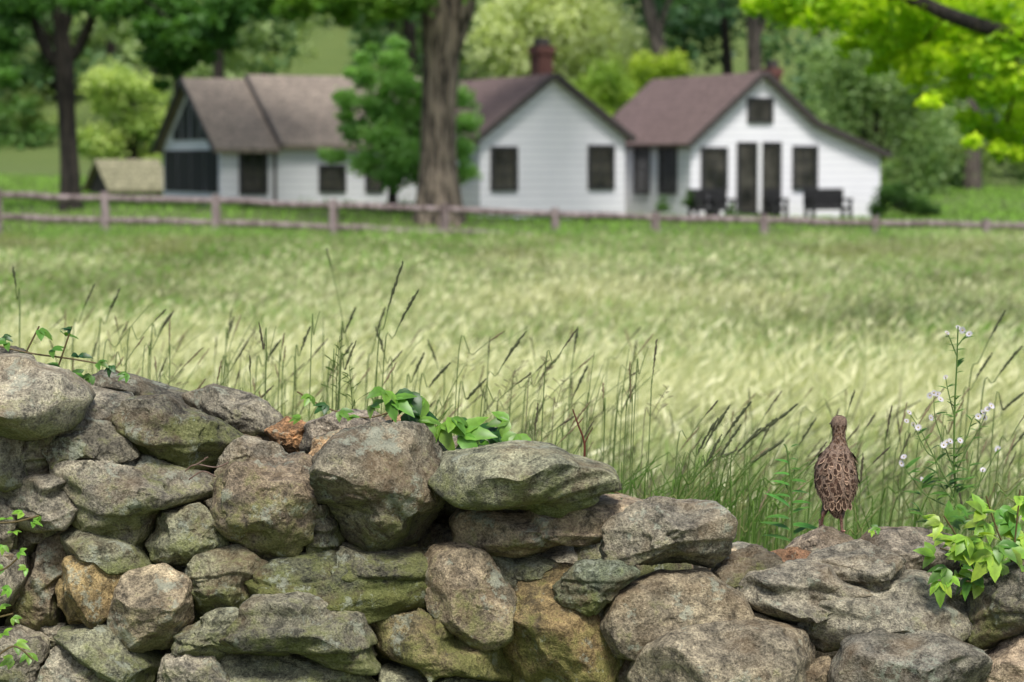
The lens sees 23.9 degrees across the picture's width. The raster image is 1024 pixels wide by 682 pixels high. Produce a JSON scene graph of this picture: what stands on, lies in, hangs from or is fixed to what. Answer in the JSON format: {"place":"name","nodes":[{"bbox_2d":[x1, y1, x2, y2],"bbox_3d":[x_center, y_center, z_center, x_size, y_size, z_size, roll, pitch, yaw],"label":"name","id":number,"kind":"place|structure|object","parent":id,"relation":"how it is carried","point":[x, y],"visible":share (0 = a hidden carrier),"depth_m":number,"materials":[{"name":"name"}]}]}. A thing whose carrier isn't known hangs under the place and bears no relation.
{"place":"outdoors","nodes":[
{"label":"outdoors","id":0,"kind":"place"},
{"bbox_2d":[0,221,1023,561],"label":"meadow grass","id":1,"kind":"structure","parent":0,"point":[728,319],"depth_m":24.34,"materials":[{"name":"green plant"}]},
{"bbox_2d":[0,0,1023,244],"bbox_3d":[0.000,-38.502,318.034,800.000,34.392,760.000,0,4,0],"label":"meadow ground","id":2,"kind":"structure","parent":0,"point":[332,52],"depth_m":115.72,"materials":[{"name":"green plant"}]},
{"bbox_2d":[74,54,170,165],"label":"pale shrub","id":3,"kind":"object","parent":2,"relation":"on","point":[114,89],"visible":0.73,"depth_m":84.57,"materials":[{"name":"green plant"}]},
{"bbox_2d":[82,159,163,195],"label":"garden shed","id":4,"kind":"structure","parent":2,"relation":"on","point":[142,177],"depth_m":80.68,"materials":[{"name":"beige"}]},
{"bbox_2d":[0,0,275,210],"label":"maple tree","id":5,"kind":"object","parent":2,"relation":"on","point":[188,35],"visible":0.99,"depth_m":64.69,"materials":[{"name":"green plant"}]},
{"bbox_2d":[269,0,490,226],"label":"shade tree","id":6,"kind":"object","parent":2,"relation":"on","point":[445,25],"visible":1,"depth_m":63.24,"materials":[{"name":"brown plant"}]},
{"bbox_2d":[315,34,484,212],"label":"ornamental tree","id":7,"kind":"object","parent":2,"relation":"on","point":[389,117],"visible":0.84,"depth_m":66.38,"materials":[{"name":"green plant"}]},
{"bbox_2d":[220,190,741,221],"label":"foundation shrubs","id":8,"kind":"object","parent":2,"relation":"on","point":[660,207],"visible":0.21,"depth_m":69.02,"materials":[{"name":"green plant"}]},
{"bbox_2d":[0,345,1023,681],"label":"stone wall","id":9,"kind":"structure","parent":2,"relation":"on","point":[280,547],"depth_m":5.02,"materials":[{"name":"grey stone"}]},
{"bbox_2d":[0,510,42,669],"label":"wall creeper","id":10,"kind":"object","parent":9,"relation":"attached to","point":[8,660],"depth_m":4.83,"materials":[{"name":"green plant"}]},
{"bbox_2d":[0,326,130,384],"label":"wild vine","id":11,"kind":"object","parent":9,"relation":"on","point":[41,333],"visible":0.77,"depth_m":5.31,"materials":[{"name":"green plant"}]},
{"bbox_2d":[185,457,228,479],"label":"dead twigs","id":12,"kind":"object","parent":9,"relation":"on","point":[205,466],"visible":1,"depth_m":4.98,"materials":[{"name":"wood"}]},
{"bbox_2d":[288,386,622,499],"bbox_3d":[-0.102,0.226,5.262,0.742,0.285,0.380,0,4,0],"label":"virginia creeper","id":13,"kind":"object","parent":9,"relation":"attached to","point":[469,432],"visible":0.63,"depth_m":5.12,"materials":[{"name":"green plant"}]},
{"bbox_2d":[572,409,592,456],"bbox_3d":[0.159,0.222,5.431,0.048,0.138,0.006,0,4,0],"label":"dry twig","id":14,"kind":"object","parent":9,"relation":"on","point":[584,445],"visible":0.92,"depth_m":5.43,"materials":[{"name":"brown plant"}]},
{"bbox_2d":[813,415,859,533],"bbox_3d":[0.722,0.307,5.385,0.106,0.276,0.132,0,4,0],"label":"hen pheasant","id":15,"kind":"object","parent":9,"relation":"on","point":[836,479],"visible":0.99,"depth_m":5.35},
{"bbox_2d":[868,489,1023,607],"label":"leafy weed","id":16,"kind":"object","parent":9,"relation":"on","point":[978,554],"visible":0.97,"depth_m":5.01,"materials":[{"name":"green plant"}]},
{"bbox_2d":[0,0,1023,188],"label":"distant forest","id":17,"kind":"object","parent":2,"relation":"on","point":[711,20],"visible":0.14,"depth_m":118.42,"materials":[{"name":"green plant"}]},
{"bbox_2d":[0,189,1023,239],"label":"split rail fence","id":18,"kind":"object","parent":2,"relation":"on","point":[104,198],"visible":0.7,"depth_m":60.37,"materials":[{"name":"wood"}]},
{"bbox_2d":[150,38,892,219],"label":"white farmhouse","id":19,"kind":"object","parent":2,"relation":"on","point":[547,139],"visible":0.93,"depth_m":71.49,"materials":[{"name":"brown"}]},
{"bbox_2d":[173,116,180,140],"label":"gable window","id":20,"kind":"structure","parent":19,"relation":"in","point":[177,131],"depth_m":73.59,"materials":[{"name":"black glass"}]},
{"bbox_2d":[181,100,189,139],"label":"gable window","id":21,"kind":"structure","parent":19,"relation":"in","point":[185,115],"depth_m":72.77,"materials":[{"name":"black glass"}]},
{"bbox_2d":[190,106,198,139],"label":"gable window","id":22,"kind":"structure","parent":19,"relation":"in","point":[194,125],"depth_m":72.05,"materials":[{"name":"black glass"}]},
{"bbox_2d":[199,125,205,139],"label":"gable window","id":23,"kind":"structure","parent":19,"relation":"in","point":[201,136],"depth_m":71.35,"materials":[{"name":"black glass"}]},
{"bbox_2d":[243,153,263,190],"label":"window glass","id":24,"kind":"structure","parent":19,"relation":"in","point":[247,157],"depth_m":70.22,"materials":[{"name":"black glass"}]},
{"bbox_2d":[322,168,342,188],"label":"window glass","id":25,"kind":"structure","parent":19,"relation":"in","point":[326,172],"depth_m":71.22,"materials":[{"name":"black glass"}]},
{"bbox_2d":[369,165,380,188],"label":"window glass","id":26,"kind":"structure","parent":19,"relation":"in","point":[377,185],"depth_m":71.77,"materials":[{"name":"black glass"}]},
{"bbox_2d":[494,149,514,187],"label":"window glass","id":27,"kind":"structure","parent":19,"relation":"in","point":[498,153],"depth_m":70.12,"materials":[{"name":"black glass"}]},
{"bbox_2d":[591,148,610,186],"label":"window glass","id":28,"kind":"structure","parent":19,"relation":"in","point":[596,152],"depth_m":71.38,"materials":[{"name":"black glass"}]},
{"bbox_2d":[636,148,646,190],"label":"window glass","id":29,"kind":"structure","parent":19,"relation":"in","point":[641,153],"depth_m":73.66,"materials":[{"name":"black glass"}]},
{"bbox_2d":[661,148,674,190],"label":"window glass","id":30,"kind":"structure","parent":19,"relation":"in","point":[667,175],"depth_m":72.15,"materials":[{"name":"black glass"}]},
{"bbox_2d":[704,150,724,187],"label":"window glass","id":31,"kind":"structure","parent":19,"relation":"in","point":[709,154],"depth_m":71.12,"materials":[{"name":"black glass"}]},
{"bbox_2d":[751,100,769,119],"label":"window glass","id":32,"kind":"structure","parent":19,"relation":"in","point":[760,110],"depth_m":71.61,"materials":[{"name":"black glass"}]},
{"bbox_2d":[796,149,814,186],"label":"window glass","id":33,"kind":"structure","parent":19,"relation":"in","point":[800,153],"depth_m":72.38,"materials":[{"name":"black glass"}]},
{"bbox_2d":[461,0,668,89],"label":"weeping willow","id":34,"kind":"object","parent":2,"relation":"on","point":[507,32],"visible":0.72,"depth_m":99.75,"materials":[{"name":"green plant"}]},
{"bbox_2d":[568,46,637,116],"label":"lilac shrub","id":35,"kind":"object","parent":2,"relation":"on","point":[608,91],"visible":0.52,"depth_m":88.61,"materials":[{"name":"green plant"}]},
{"bbox_2d":[641,0,671,71],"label":"woodland tree","id":36,"kind":"object","parent":2,"relation":"on","point":[655,27],"visible":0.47,"depth_m":97.13,"materials":[{"name":"grey plant"}]},
{"bbox_2d":[621,48,693,91],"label":"forsythia shrub","id":37,"kind":"object","parent":2,"relation":"on","point":[647,71],"visible":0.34,"depth_m":93.21,"materials":[{"name":"green plant"}]},
{"bbox_2d":[746,10,770,72],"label":"woodland tree","id":38,"kind":"object","parent":2,"relation":"on","point":[755,30],"visible":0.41,"depth_m":98.17,"materials":[{"name":"grey plant"}]},
{"bbox_2d":[760,444,817,540],"bbox_3d":[0.640,0.367,5.490,0.150,0.270,0.042,0,4,-5],"label":"fern","id":39,"kind":"object","parent":2,"relation":"on","point":[801,526],"visible":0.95,"depth_m":5.49,"materials":[{"name":"green plant"}]},
{"bbox_2d":[739,0,1023,163],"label":"overhanging maple tree","id":40,"kind":"object","parent":2,"relation":"on","point":[988,37],"visible":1,"depth_m":23.67,"materials":[{"name":"green plant"}]},
{"bbox_2d":[779,27,984,195],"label":"willow shrub","id":41,"kind":"object","parent":2,"relation":"on","point":[847,80],"visible":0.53,"depth_m":90.61,"materials":[{"name":"green plant"}]},
{"bbox_2d":[867,179,942,217],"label":"yew shrub","id":42,"kind":"object","parent":2,"relation":"on","point":[901,201],"visible":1,"depth_m":71.80,"materials":[{"name":"green plant"}]},
{"bbox_2d":[899,325,1001,534],"bbox_3d":[0.967,0.256,5.329,0.233,0.583,0.048,0,4,0],"label":"aster plant","id":43,"kind":"object","parent":2,"relation":"on","point":[926,480],"visible":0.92,"depth_m":5.33,"materials":[{"name":"green plant"}]},
{"bbox_2d":[963,10,981,189],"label":"woodland tree","id":44,"kind":"object","parent":2,"relation":"on","point":[973,166],"visible":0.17,"depth_m":96.45,"materials":[{"name":"grey plant"}]},
{"bbox_2d":[0,173,1023,238],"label":"lawn grass","id":45,"kind":"structure","parent":0,"point":[986,213],"depth_m":67.08,"materials":[{"name":"green plant"}]},
{"bbox_2d":[12,248,1023,561],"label":"seedhead grass","id":46,"kind":"structure","parent":0,"point":[752,528],"depth_m":6.65,"materials":[{"name":"green plant"}]},
{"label":"stone patio","id":47,"kind":"structure","parent":0,"visible":0},
{"bbox_2d":[687,189,716,215],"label":"patio chair","id":48,"kind":"object","parent":47,"relation":"on","point":[700,196],"visible":0.85,"depth_m":69.72,"materials":[{"name":"black paint"}]},
{"bbox_2d":[708,189,735,215],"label":"patio chair","id":49,"kind":"object","parent":47,"relation":"on","point":[720,195],"visible":0.7,"depth_m":70.36,"materials":[{"name":"black paint"}]},
{"bbox_2d":[764,189,788,216],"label":"patio chair","id":50,"kind":"object","parent":47,"relation":"on","point":[772,199],"visible":0.89,"depth_m":70.97,"materials":[{"name":"black paint"}]},
{"bbox_2d":[803,189,852,219],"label":"patio bench","id":51,"kind":"object","parent":47,"relation":"on","point":[822,199],"visible":0.92,"depth_m":71.16,"materials":[{"name":"black paint"}]}
]}

